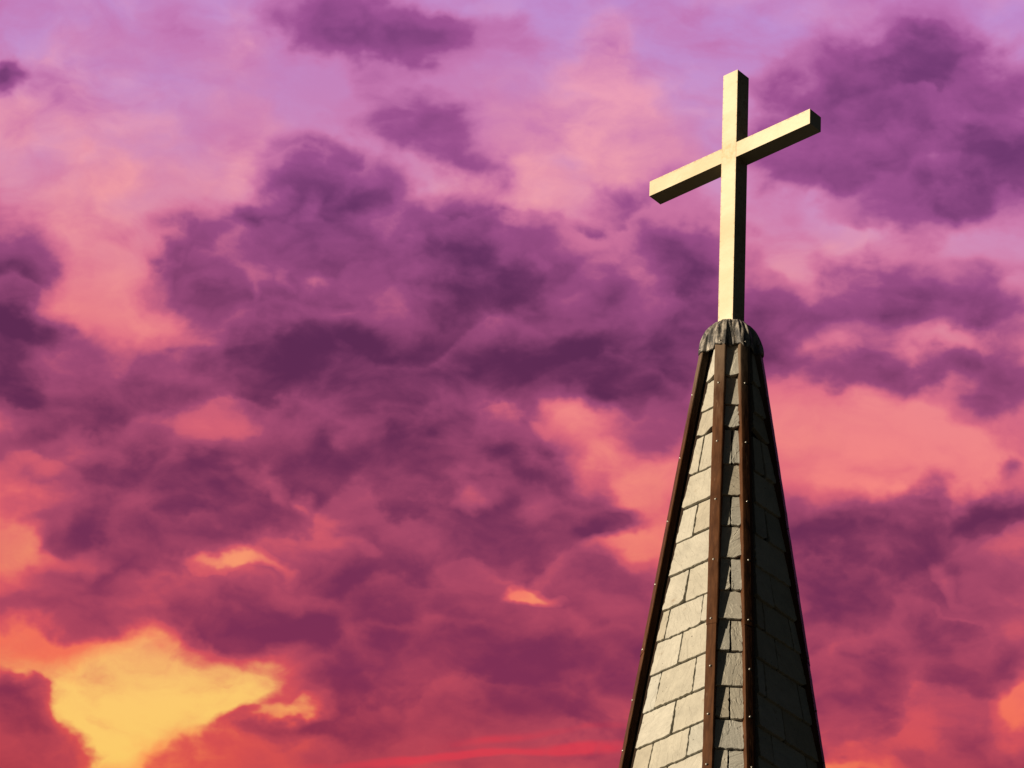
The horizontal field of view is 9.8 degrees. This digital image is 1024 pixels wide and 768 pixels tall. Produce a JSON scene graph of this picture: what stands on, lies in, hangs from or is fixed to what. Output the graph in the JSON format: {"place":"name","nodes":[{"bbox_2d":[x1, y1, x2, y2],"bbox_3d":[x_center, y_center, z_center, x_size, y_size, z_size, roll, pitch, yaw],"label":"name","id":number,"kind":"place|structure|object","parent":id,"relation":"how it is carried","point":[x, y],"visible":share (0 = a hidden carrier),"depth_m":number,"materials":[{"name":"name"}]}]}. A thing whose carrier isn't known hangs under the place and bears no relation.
{"place":"outdoors","nodes":[
{"label":"outdoors","id":0,"kind":"place"},
{"bbox_2d":[0,0,1023,767],"label":"sky","id":1,"kind":"structure","parent":0,"point":[349,349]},
{"bbox_2d":[619,319,825,767],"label":"steeple","id":2,"kind":"object","parent":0,"point":[723,678],"visible":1,"depth_m":46.10,"materials":[{"name":"stone"}]},
{"bbox_2d":[649,69,820,321],"bbox_3d":[1.807,-1.465,48.736,1.670,2.608,0.150,-24,-42,33],"label":"cross","id":3,"kind":"object","parent":2,"relation":"on","point":[734,156],"visible":1,"depth_m":48.79,"materials":[{"name":"beige metal"}]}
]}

